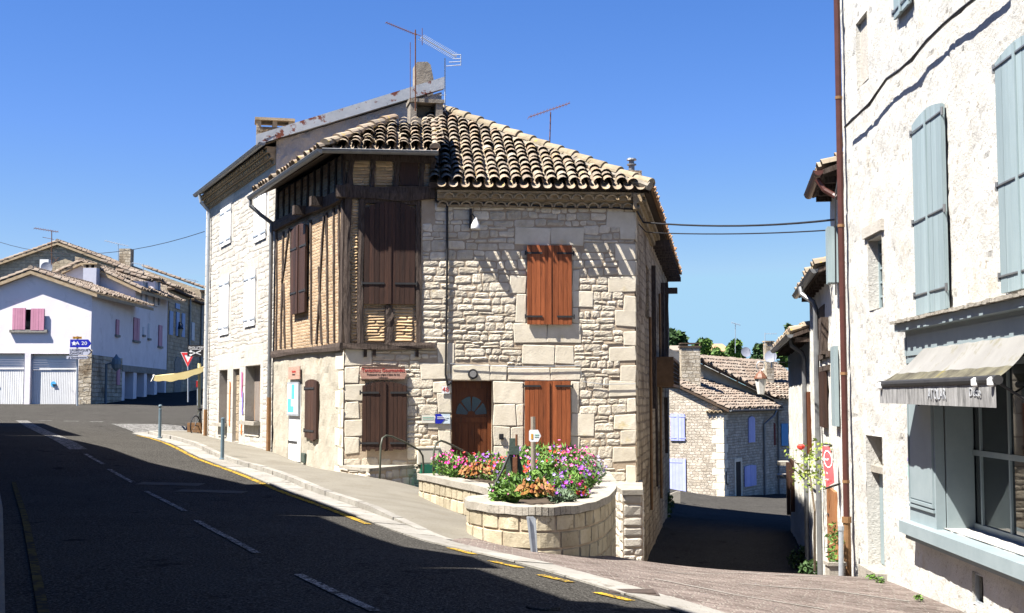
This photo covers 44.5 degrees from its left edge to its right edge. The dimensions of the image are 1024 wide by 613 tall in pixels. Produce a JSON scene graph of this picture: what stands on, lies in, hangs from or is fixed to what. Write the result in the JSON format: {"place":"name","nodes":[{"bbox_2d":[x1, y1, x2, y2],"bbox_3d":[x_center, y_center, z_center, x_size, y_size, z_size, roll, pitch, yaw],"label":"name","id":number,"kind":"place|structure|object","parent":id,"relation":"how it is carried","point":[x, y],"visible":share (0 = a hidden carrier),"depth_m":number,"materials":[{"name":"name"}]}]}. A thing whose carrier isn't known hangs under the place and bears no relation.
{"place":"outdoors","nodes":[
{"label":"outdoors","id":0,"kind":"place"},
{"bbox_2d":[0,496,4,612],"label":"pavement","id":1,"kind":"structure","parent":0,"point":[2,595],"depth_m":10.88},
{"bbox_2d":[154,431,477,538],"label":"pavement","id":2,"kind":"structure","parent":0,"point":[406,501],"depth_m":24.14,"materials":[{"name":"beige concrete"}]},
{"bbox_2d":[187,423,201,432],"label":"wooden box","id":3,"kind":"object","parent":2,"relation":"on","point":[195,430],"visible":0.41,"depth_m":43.01,"materials":[{"name":"brown wood"}]},
{"bbox_2d":[339,465,413,485],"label":"landing wall","id":4,"kind":"structure","parent":2,"relation":"on","point":[401,473],"depth_m":27.28,"materials":[{"name":"stone"}]},
{"bbox_2d":[379,435,423,478],"bbox_3d":[-2.366,3.415,27.040,0.085,1.311,1.470,-3,-5,36],"label":"handrail","id":5,"kind":"object","parent":2,"relation":"on","point":[405,442],"visible":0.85,"depth_m":26.78,"materials":[{"name":"grey metal"}]},
{"bbox_2d":[432,440,469,472],"bbox_3d":[-1.244,3.131,25.782,0.075,0.798,1.486,-2,-5,26],"label":"handrail","id":6,"kind":"object","parent":2,"relation":"on","point":[450,444],"visible":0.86,"depth_m":25.39,"materials":[{"name":"grey metal"}]},
{"bbox_2d":[0,386,804,612],"bbox_3d":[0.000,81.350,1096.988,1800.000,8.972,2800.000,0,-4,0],"label":"road","id":7,"kind":"structure","parent":0,"point":[106,540],"depth_m":15.01,"materials":[{"name":"grey asphalt"}]},
{"bbox_2d":[12,482,49,612],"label":"faded road line","id":8,"kind":"object","parent":7,"relation":"on","point":[41,598],"visible":1,"depth_m":11.89,"materials":[{"name":"grey paint"}]},
{"bbox_2d":[0,239,151,277],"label":"stone gable house","id":9,"kind":"structure","parent":7,"relation":"on","point":[14,263],"depth_m":90.47,"materials":[{"name":"tile"}]},
{"bbox_2d":[67,336,92,405],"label":"direction sign","id":10,"kind":"object","parent":7,"relation":"on","point":[76,341],"visible":0.99,"depth_m":59.46,"materials":[{"name":"metal"}]},
{"bbox_2d":[0,257,185,403],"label":"house","id":11,"kind":"structure","parent":7,"relation":"on","point":[107,312],"depth_m":62.25,"materials":[{"name":"white paint"}]},
{"bbox_2d":[0,369,23,403],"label":"garage door","id":12,"kind":"structure","parent":11,"relation":"in","point":[11,380],"depth_m":62.12,"materials":[{"name":"white paint"}]},
{"bbox_2d":[31,370,75,403],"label":"garage door","id":13,"kind":"structure","parent":11,"relation":"in","point":[64,392],"depth_m":62.12,"materials":[{"name":"white paint"}]},
{"bbox_2d":[104,354,120,403],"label":"grey pipe post","id":14,"kind":"object","parent":7,"relation":"on","point":[115,363],"visible":0.93,"depth_m":63.58,"materials":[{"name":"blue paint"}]},
{"bbox_2d":[75,257,195,392],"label":"street house","id":15,"kind":"structure","parent":7,"relation":"on","point":[176,345],"depth_m":83.63,"materials":[{"name":"tile"}]},
{"bbox_2d":[174,357,181,391],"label":"arched door","id":16,"kind":"structure","parent":15,"relation":"in","point":[177,363],"depth_m":83.94,"materials":[{"name":"paint"}]},
{"bbox_2d":[132,265,204,387],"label":"street house","id":17,"kind":"structure","parent":7,"relation":"on","point":[200,293],"depth_m":93.10,"materials":[{"name":"tile"}]},
{"bbox_2d":[161,284,204,390],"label":"street house","id":18,"kind":"structure","parent":7,"relation":"on","point":[196,308],"depth_m":90.80,"materials":[{"name":"paint"}]},
{"bbox_2d":[181,352,192,401],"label":"yield sign","id":19,"kind":"object","parent":7,"relation":"on","point":[187,360],"visible":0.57,"depth_m":55.94,"materials":[{"name":"metal"}]},
{"bbox_2d":[138,482,247,492],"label":"road patches","id":20,"kind":"object","parent":7,"relation":"on","point":[181,490],"visible":1,"depth_m":23.46,"materials":[{"name":"grey asphalt"}]},
{"bbox_2d":[16,420,378,610],"bbox_3d":[-7.036,3.382,29.340,6.290,0.788,40.980,2,-5,-25],"label":"white road marking","id":21,"kind":"object","parent":7,"relation":"on","point":[71,444],"visible":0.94,"depth_m":27.61,"materials":[{"name":"paint"}]},
{"bbox_2d":[198,363,200,422],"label":"cream post","id":22,"kind":"object","parent":7,"relation":"on","point":[199,388],"visible":0.66,"depth_m":45.45,"materials":[{"name":"paint"}]},
{"bbox_2d":[151,367,202,381],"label":"cream awning","id":23,"kind":"object","parent":22,"relation":"attached to","point":[178,376],"visible":0.98,"depth_m":44.43,"materials":[{"name":"yellow fabric"}]},
{"bbox_2d":[148,430,452,539],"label":"kerb","id":24,"kind":"structure","parent":7,"relation":"on","point":[355,502],"depth_m":23.53,"materials":[{"name":"stone"}]},
{"bbox_2d":[193,62,443,451],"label":"pale townhouse","id":25,"kind":"structure","parent":7,"relation":"on","point":[236,318],"depth_m":36.91,"materials":[{"name":"paint"}]},
{"bbox_2d":[187,345,203,356],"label":"hairdresser sign","id":26,"kind":"object","parent":25,"relation":"attached to","point":[195,350],"visible":0.96,"depth_m":43.08,"materials":[{"name":"black plastic"}]},
{"bbox_2d":[236,369,238,440],"bbox_3d":[-8.253,2.996,37.937,0.040,2.196,0.872,2,-5,-25],"label":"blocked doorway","id":27,"kind":"structure","parent":25,"relation":"in","point":[237,391],"depth_m":38.16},
{"bbox_2d":[136,435,631,599],"bbox_3d":[-5.159,3.291,24.701,0.397,0.662,30.152,2,-5,-24],"label":"yellow road line","id":28,"kind":"object","parent":7,"relation":"on","point":[322,506],"visible":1,"depth_m":20.37,"materials":[{"name":"paint"}]},
{"bbox_2d":[133,431,724,612],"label":"gutter strip","id":29,"kind":"object","parent":7,"relation":"on","point":[675,604],"visible":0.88,"depth_m":16.46,"materials":[{"name":"concrete"}]},
{"bbox_2d":[219,418,224,459],"bbox_3d":[-6.934,3.168,29.949,0.150,1.012,0.146,0,-4,0],"label":"bollard","id":30,"kind":"object","parent":29,"relation":"on","point":[222,438],"visible":0.98,"depth_m":29.91,"materials":[{"name":"grey metal"}]},
{"bbox_2d":[608,589,659,595],"bbox_3d":[1.111,2.654,11.588,0.480,0.042,0.300,0,-4,0],"label":"drain grate","id":31,"kind":"object","parent":29,"relation":"on","point":[653,592],"visible":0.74,"depth_m":11.54,"materials":[{"name":"metal"}]},
{"bbox_2d":[417,447,440,473],"bbox_3d":[-1.869,3.675,27.880,0.520,1.081,0.290,1,-4,-12],"label":"electric cabinet","id":32,"kind":"object","parent":7,"relation":"on","point":[427,452],"visible":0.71,"depth_m":27.76,"materials":[{"name":"green metal"}]},
{"bbox_2d":[247,98,681,560],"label":"corner house","id":33,"kind":"structure","parent":7,"relation":"on","point":[358,225],"depth_m":28.44,"materials":[{"name":"stone"}]},
{"bbox_2d":[287,382,299,415],"bbox_3d":[-5.546,2.339,31.677,0.049,0.848,1.109,2,-5,-25],"label":"notice board","id":34,"kind":"object","parent":33,"relation":"attached to","point":[293,398],"visible":1,"depth_m":31.55,"materials":[{"name":"paper"}]},
{"bbox_2d":[288,366,300,379],"bbox_3d":[-5.505,1.680,31.596,0.031,0.316,1.102,2,-5,-25],"label":"sign","id":35,"kind":"object","parent":33,"relation":"attached to","point":[294,372],"visible":1,"depth_m":31.52,"materials":[{"name":"pink wood"}]},
{"bbox_2d":[288,384,300,461],"bbox_3d":[-5.479,2.930,31.634,0.066,1.945,1.216,2,-5,-25],"label":"white side door","id":36,"kind":"structure","parent":33,"relation":"in","point":[294,421],"depth_m":31.56,"materials":[{"name":"paint"}]},
{"bbox_2d":[360,366,406,379],"bbox_3d":[-2.881,1.487,27.979,1.053,0.306,0.037,0,-4,-5],"label":"shop sign","id":37,"kind":"object","parent":33,"relation":"attached to","point":[380,373],"visible":1,"depth_m":27.96,"materials":[{"name":"pink wood"}]},
{"bbox_2d":[385,22,422,110],"bbox_3d":[-2.785,-6.137,31.918,0.946,2.274,0.343,3,-5,-32],"label":"television aerial","id":38,"kind":"object","parent":33,"relation":"attached to","point":[410,59],"visible":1,"depth_m":32.03,"materials":[{"name":"metal"}]},
{"bbox_2d":[418,35,460,110],"bbox_3d":[-1.909,-6.050,32.420,1.207,1.987,0.408,2,-4,-20],"label":"television aerial","id":39,"kind":"object","parent":33,"relation":"attached to","point":[443,49],"visible":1,"depth_m":32.42,"materials":[{"name":"metal"}]},
{"bbox_2d":[435,414,449,423],"bbox_3d":[-1.554,2.518,28.042,0.332,0.216,0.023,0,-4,-5],"label":"blue plaque","id":40,"kind":"object","parent":33,"relation":"attached to","point":[442,418],"visible":1,"depth_m":28.04,"materials":[{"name":"blue metal"}]},
{"bbox_2d":[444,205,451,385],"bbox_3d":[-1.432,-0.251,28.246,0.174,4.118,0.056,0,-4,-5],"label":"cable","id":41,"kind":"object","parent":33,"relation":"attached to","point":[446,321],"visible":1,"depth_m":28.21,"materials":[{"name":"black plastic"}]},
{"bbox_2d":[452,381,490,474],"bbox_3d":[-0.924,3.056,28.372,0.909,2.721,0.080,0,-4,-5],"label":"front door","id":42,"kind":"structure","parent":33,"relation":"in","point":[471,400],"depth_m":28.40,"materials":[{"name":"brown wood"}]},
{"bbox_2d":[469,208,479,229],"bbox_3d":[-0.839,-1.987,28.261,0.206,0.505,0.387,1,-4,-11],"label":"wall lamp","id":43,"kind":"object","parent":33,"relation":"attached to","point":[474,225],"visible":1,"depth_m":28.15,"materials":[{"name":"white metal"}]},
{"bbox_2d":[433,169,632,209],"bbox_3d":[0.522,-2.659,28.581,4.644,0.878,0.052,0,-4,-5],"label":"cable","id":44,"kind":"object","parent":33,"relation":"attached to","point":[536,205],"visible":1,"depth_m":28.55,"materials":[{"name":"black plastic"}]},
{"bbox_2d":[457,364,635,384],"bbox_3d":[0.713,1.532,28.303,4.226,0.471,0.016,0,-4,-5],"label":"cable","id":45,"kind":"object","parent":33,"relation":"attached to","point":[537,366],"visible":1,"depth_m":28.29,"materials":[{"name":"metal"}]},
{"bbox_2d":[657,357,679,387],"bbox_3d":[4.975,2.138,39.815,0.550,0.874,6.256,-1,-4,9],"label":"window cage","id":46,"kind":"object","parent":33,"relation":"attached to","point":[668,372],"depth_m":36.75,"materials":[{"name":"black metal"}]},
{"bbox_2d":[636,211,834,226],"bbox_3d":[4.500,-1.875,25.774,0.350,1.082,6.719,2,-5,-26],"label":"cable","id":47,"kind":"object","parent":33,"relation":"attached to","point":[792,223],"visible":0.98,"depth_m":25.73,"materials":[{"name":"black plastic"}]},
{"bbox_2d":[417,471,616,556],"bbox_3d":[0.052,4.056,20.881,3.796,2.113,8.180,0,-4,0],"label":"stone planter","id":48,"kind":"object","parent":7,"relation":"on","point":[583,527],"visible":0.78,"depth_m":17.62,"materials":[{"name":"stone"}]},
{"bbox_2d":[430,448,459,475],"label":"flowering plant","id":49,"kind":"object","parent":48,"relation":"on","point":[442,460],"visible":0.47,"depth_m":23.66,"materials":[{"name":"green plant"}]},
{"bbox_2d":[444,454,470,477],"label":"flowering plant","id":50,"kind":"object","parent":48,"relation":"in","point":[455,462],"visible":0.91,"depth_m":23.16,"materials":[{"name":"green plant"}]},
{"bbox_2d":[457,451,485,478],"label":"flowering plant","id":51,"kind":"object","parent":48,"relation":"in","point":[473,457],"visible":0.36,"depth_m":23.35,"materials":[{"name":"pink plant"}]},
{"bbox_2d":[458,461,492,478],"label":"coleus plant","id":52,"kind":"object","parent":48,"relation":"on","point":[468,468],"visible":0.95,"depth_m":22.07,"materials":[{"name":"orange plant"}]},
{"bbox_2d":[474,450,500,479],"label":"flowering plant","id":53,"kind":"object","parent":48,"relation":"in","point":[497,457],"visible":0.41,"depth_m":22.98,"materials":[{"name":"green plant"}]},
{"bbox_2d":[490,460,506,484],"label":"flowering plant","id":54,"kind":"object","parent":48,"relation":"on","point":[496,471],"visible":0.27,"depth_m":21.11,"materials":[{"name":"green plant"}]},
{"bbox_2d":[487,480,521,502],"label":"flowering plant","id":55,"kind":"object","parent":48,"relation":"in","point":[506,490],"visible":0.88,"depth_m":17.84,"materials":[{"name":"green plant"}]},
{"bbox_2d":[488,434,522,486],"bbox_3d":[-0.086,2.502,19.536,0.333,1.002,0.699,-4,-6,44],"label":"iron press","id":56,"kind":"object","parent":48,"relation":"on","point":[513,463],"visible":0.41,"depth_m":19.57,"materials":[{"name":"metal"}]},
{"bbox_2d":[501,470,537,499],"bbox_3d":[0.113,2.697,18.774,0.632,0.493,0.616,0,-4,0],"label":"flowering plant","id":57,"kind":"object","parent":48,"relation":"in","point":[516,479],"visible":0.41,"depth_m":18.68,"materials":[{"name":"green plant"}]},
{"bbox_2d":[514,450,539,474],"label":"flowering plant","id":58,"kind":"object","parent":48,"relation":"in","point":[524,459],"visible":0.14,"depth_m":22.06,"materials":[{"name":"green plant"}]},
{"bbox_2d":[514,475,555,496],"bbox_3d":[0.325,2.528,17.600,0.585,0.295,0.542,3,-5,-34],"label":"coleus plant","id":59,"kind":"object","parent":48,"relation":"on","point":[548,487],"visible":1,"depth_m":17.46,"materials":[{"name":"orange plant"}]},
{"bbox_2d":[529,417,540,474],"bbox_3d":[0.352,2.280,19.145,0.183,1.179,0.164,0,-4,0],"label":"wooden signpost","id":60,"kind":"object","parent":48,"relation":"on","point":[534,435],"visible":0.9,"depth_m":19.15,"materials":[{"name":"beige wood"}]},
{"bbox_2d":[521,441,555,466],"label":"flowering plant","id":61,"kind":"object","parent":48,"relation":"in","point":[540,449],"visible":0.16,"depth_m":22.82,"materials":[{"name":"green plant"}]},
{"bbox_2d":[526,464,560,497],"bbox_3d":[0.454,2.690,19.056,0.623,0.572,0.700,0,-4,0],"label":"flowering plant","id":62,"kind":"object","parent":48,"relation":"in","point":[540,473],"visible":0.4,"depth_m":18.96,"materials":[{"name":"green plant"}]},
{"bbox_2d":[529,456,565,484],"bbox_3d":[0.594,2.751,20.357,0.634,0.611,0.699,0,-4,0],"label":"flowering plant","id":63,"kind":"object","parent":48,"relation":"in","point":[548,464],"visible":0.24,"depth_m":20.29,"materials":[{"name":"green plant"}]},
{"bbox_2d":[527,445,568,467],"bbox_3d":[0.626,2.743,21.470,0.762,0.758,0.758,0,-4,0],"label":"flowering plant","id":64,"kind":"object","parent":48,"relation":"on","point":[552,452],"visible":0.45,"depth_m":21.44,"materials":[{"name":"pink plant"}]},
{"bbox_2d":[546,487,577,503],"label":"flowering plant","id":65,"kind":"object","parent":48,"relation":"in","point":[562,495],"visible":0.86,"depth_m":17.73,"materials":[{"name":"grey plant"}]},
{"bbox_2d":[547,473,580,499],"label":"flowering plant","id":66,"kind":"object","parent":48,"relation":"in","point":[565,482],"visible":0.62,"depth_m":18.28,"materials":[{"name":"green plant"}]},
{"bbox_2d":[555,464,590,489],"bbox_3d":[0.933,2.714,19.357,0.608,0.562,0.633,0,-4,0],"label":"flowering plant","id":67,"kind":"object","parent":48,"relation":"in","point":[574,471],"visible":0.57,"depth_m":19.26,"materials":[{"name":"green plant"}]},
{"bbox_2d":[555,455,591,485],"bbox_3d":[0.983,2.739,20.457,0.653,0.632,0.657,0,-4,0],"label":"flowering plant","id":68,"kind":"object","parent":48,"relation":"in","point":[570,464],"visible":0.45,"depth_m":20.38,"materials":[{"name":"green plant"}]},
{"bbox_2d":[559,446,595,480],"bbox_3d":[1.089,2.787,21.759,0.777,0.710,0.754,0,-4,0],"label":"flowering plant","id":69,"kind":"object","parent":48,"relation":"on","point":[575,456],"visible":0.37,"depth_m":21.78,"materials":[{"name":"pink plant"}]},
{"bbox_2d":[572,484,590,497],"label":"flowering plant","id":70,"kind":"object","parent":48,"relation":"in","point":[583,493],"visible":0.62,"depth_m":18.36,"materials":[{"name":"green plant"}]},
{"bbox_2d":[569,464,601,488],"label":"flowering plant","id":71,"kind":"object","parent":48,"relation":"in","point":[596,477],"visible":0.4,"depth_m":20.55,"materials":[{"name":"green plant"}]},
{"bbox_2d":[583,455,606,483],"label":"flowering plant","id":72,"kind":"object","parent":48,"relation":"in","point":[599,465],"visible":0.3,"depth_m":22.00,"materials":[{"name":"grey plant"}]},
{"bbox_2d":[526,603,560,610],"bbox_3d":[0.253,2.426,10.101,0.280,0.022,0.280,0,-4,0],"label":"manhole cover","id":73,"kind":"object","parent":7,"relation":"on","point":[544,606],"visible":1,"depth_m":10.07,"materials":[{"name":"metal"}]},
{"bbox_2d":[615,480,643,560],"bbox_3d":[2.607,5.163,27.448,0.887,2.477,3.224,0,-4,0],"label":"wall stub","id":74,"kind":"object","parent":7,"relation":"on","point":[629,502],"depth_m":26.00,"materials":[{"name":"stone"}]},
{"bbox_2d":[669,327,689,345],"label":"broadleaf tree","id":75,"kind":"object","parent":7,"relation":"on","point":[676,337],"visible":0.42,"depth_m":123.91,"materials":[{"name":"green plant"}]},
{"bbox_2d":[691,337,713,364],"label":"broadleaf tree","id":76,"kind":"object","parent":7,"relation":"on","point":[706,344],"visible":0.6,"depth_m":119.60,"materials":[{"name":"green plant"}]},
{"bbox_2d":[669,343,783,495],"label":"lilac shutter house","id":77,"kind":"structure","parent":7,"relation":"on","point":[725,446],"depth_m":71.04,"materials":[{"name":"stone"}]},
{"bbox_2d":[670,459,685,490],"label":"lilac door","id":78,"kind":"structure","parent":77,"relation":"in","point":[677,467],"depth_m":70.77,"materials":[{"name":"paint"}]},
{"bbox_2d":[736,461,740,495],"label":"dark doorway","id":79,"kind":"structure","parent":77,"relation":"in","point":[738,464],"depth_m":71.42,"materials":[{"name":"black"}]},
{"bbox_2d":[669,341,788,406],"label":"long roof house","id":80,"kind":"structure","parent":7,"relation":"on","point":[744,371],"depth_m":77.60,"materials":[{"name":"tile"}]},
{"bbox_2d":[724,338,744,381],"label":"broadleaf tree","id":81,"kind":"object","parent":7,"relation":"on","point":[730,348],"visible":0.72,"depth_m":117.39,"materials":[{"name":"green plant"}]},
{"bbox_2d":[749,343,762,359],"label":"broadleaf tree","id":82,"kind":"object","parent":7,"relation":"on","point":[757,350],"visible":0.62,"depth_m":117.72,"materials":[{"name":"green plant"}]},
{"bbox_2d":[762,371,789,493],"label":"shaded link house","id":83,"kind":"structure","parent":7,"relation":"on","point":[779,386],"depth_m":77.61,"materials":[{"name":"beige stone"}]},
{"bbox_2d":[770,321,812,564],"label":"lane house","id":84,"kind":"structure","parent":7,"relation":"on","point":[792,343],"depth_m":34.77,"materials":[{"name":"paint"}]},
{"bbox_2d":[754,361,789,396],"bbox_3d":[8.034,2.240,38.658,0.412,1.093,2.149,-3,-5,34],"label":"hanging lantern","id":85,"kind":"object","parent":84,"relation":"attached to","point":[760,378],"visible":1,"depth_m":37.84,"materials":[{"name":"white glass"}]},
{"bbox_2d":[786,545,804,568],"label":"bush","id":86,"kind":"object","parent":7,"relation":"on","point":[801,555],"visible":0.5,"depth_m":31.61,"materials":[{"name":"green plant"}]},
{"bbox_2d":[798,559,816,574],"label":"bush","id":87,"kind":"object","parent":7,"relation":"on","point":[806,566],"visible":0.48,"depth_m":28.05,"materials":[{"name":"green plant"}]},
{"bbox_2d":[792,257,834,574],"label":"lane house","id":88,"kind":"structure","parent":7,"relation":"on","point":[813,288],"depth_m":26.61,"materials":[{"name":"paint"}]},
{"bbox_2d":[784,438,832,570],"bbox_3d":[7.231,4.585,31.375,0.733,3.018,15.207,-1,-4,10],"label":"climbing rose","id":89,"kind":"object","parent":88,"relation":"attached to","point":[801,447],"visible":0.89,"depth_m":26.32,"materials":[{"name":"green plant"}]},
{"bbox_2d":[807,392,811,453],"bbox_3d":[7.283,2.857,30.627,0.050,1.532,0.823,-1,-4,10],"label":"narrow door","id":90,"kind":"structure","parent":88,"relation":"in","point":[809,433],"depth_m":30.27,"materials":[{"name":"brown wood"}]},
{"bbox_2d":[804,152,849,559],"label":"lane house","id":91,"kind":"structure","parent":7,"relation":"on","point":[821,185],"depth_m":22.71,"materials":[{"name":"paint"}]},
{"bbox_2d":[638,224,824,234],"bbox_3d":[4.508,-1.637,25.791,0.313,0.970,6.754,2,-5,-26],"label":"cable","id":92,"kind":"object","parent":91,"relation":"attached to","point":[732,233],"visible":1,"depth_m":26.14,"materials":[{"name":"black plastic"}]},
{"bbox_2d":[822,443,840,488],"bbox_3d":[5.770,2.921,22.796,0.263,0.824,0.712,0,-4,0],"label":"red banner","id":93,"kind":"object","parent":91,"relation":"attached to","point":[828,467],"visible":1,"depth_m":22.84,"materials":[{"name":"fabric"}]},
{"bbox_2d":[826,488,837,559],"bbox_3d":[6.201,4.306,24.231,0.080,1.536,1.825,-1,-4,10],"label":"lane door","id":94,"kind":"structure","parent":91,"relation":"in","point":[832,498],"depth_m":24.00,"materials":[{"name":"brown wood"}]},
{"bbox_2d":[835,183,836,294],"bbox_3d":[5.669,-1.666,21.578,0.237,2.949,0.028,0,-4,0],"label":"cable","id":95,"kind":"object","parent":91,"relation":"attached to","point":[835,245],"visible":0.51,"depth_m":21.52,"materials":[{"name":"plastic"}]},
{"bbox_2d":[840,0,1023,612],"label":"white plaster house","id":96,"kind":"structure","parent":7,"relation":"on","point":[933,152],"depth_m":16.02,"materials":[{"name":"paint"}]},
{"bbox_2d":[834,0,851,575],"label":"brown downpipe","id":97,"kind":"object","parent":96,"relation":"attached to","point":[846,520],"visible":0.94,"depth_m":21.05,"materials":[{"name":"brown metal"}]},
{"bbox_2d":[860,16,867,84],"bbox_3d":[5.720,-4.117,20.131,0.030,1.091,0.745,0,-4,2],"label":"blocked window","id":98,"kind":"structure","parent":96,"relation":"in","point":[863,26],"depth_m":20.25,"materials":[{"name":"paint"}]},
{"bbox_2d":[878,239,882,307],"bbox_3d":[5.974,-0.514,19.303,0.435,1.151,0.910,0,-4,0],"label":"window","id":99,"kind":"structure","parent":96,"relation":"in","point":[880,241],"depth_m":19.69,"materials":[{"name":"grey paint"}]},
{"bbox_2d":[879,474,884,565],"bbox_3d":[5.830,3.320,19.342,0.171,1.463,1.027,0,-4,0],"label":"side door","id":100,"kind":"structure","parent":96,"relation":"in","point":[880,475],"depth_m":19.75,"materials":[{"name":"grey paint"}]},
{"bbox_2d":[844,0,975,127],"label":"wall cable","id":101,"kind":"object","parent":96,"relation":"attached to","point":[960,10],"depth_m":16.69,"materials":[{"name":"black plastic"}]},
{"bbox_2d":[877,335,1023,407],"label":"shop awning","id":102,"kind":"object","parent":96,"relation":"attached to","point":[968,374],"visible":1,"depth_m":14.07,"materials":[{"name":"fabric"}]},
{"bbox_2d":[972,353,1023,543],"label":"shop window","id":103,"kind":"structure","parent":96,"relation":"in","point":[998,432],"depth_m":14.90,"materials":[{"name":"glass"}]},
{"bbox_2d":[0,0,842,385],"label":"sky","id":104,"kind":"structure","parent":0,"point":[114,114],"materials":[{"name":"blue"}]},
{"bbox_2d":[452,538,964,612],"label":"paved lane","id":105,"kind":"structure","parent":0,"point":[639,574],"depth_m":15.20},
{"bbox_2d":[526,516,536,551],"bbox_3d":[0.266,3.073,16.682,0.147,0.532,0.050,0,-4,-6],"label":"metal post","id":106,"kind":"object","parent":105,"relation":"on","point":[531,525],"visible":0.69,"depth_m":16.68,"materials":[{"name":"metal"}]},
{"bbox_2d":[654,572,906,608],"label":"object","id":107,"kind":"object","parent":105,"relation":"on","point":[778,586],"visible":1,"depth_m":15.71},
{"bbox_2d":[823,522,846,575],"bbox_3d":[5.318,4.019,20.563,0.346,0.968,0.321,0,-4,0],"label":"plant pot","id":108,"kind":"object","parent":105,"relation":"on","point":[831,565],"visible":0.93,"depth_m":20.52,"materials":[{"name":"grey stone"}]},
{"bbox_2d":[838,526,843,575],"bbox_3d":[5.364,4.016,20.362,0.102,0.880,0.100,0,-4,0],"label":"galvanised post","id":109,"kind":"object","parent":105,"relation":"on","point":[840,550],"visible":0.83,"depth_m":20.34,"materials":[{"name":"metal"}]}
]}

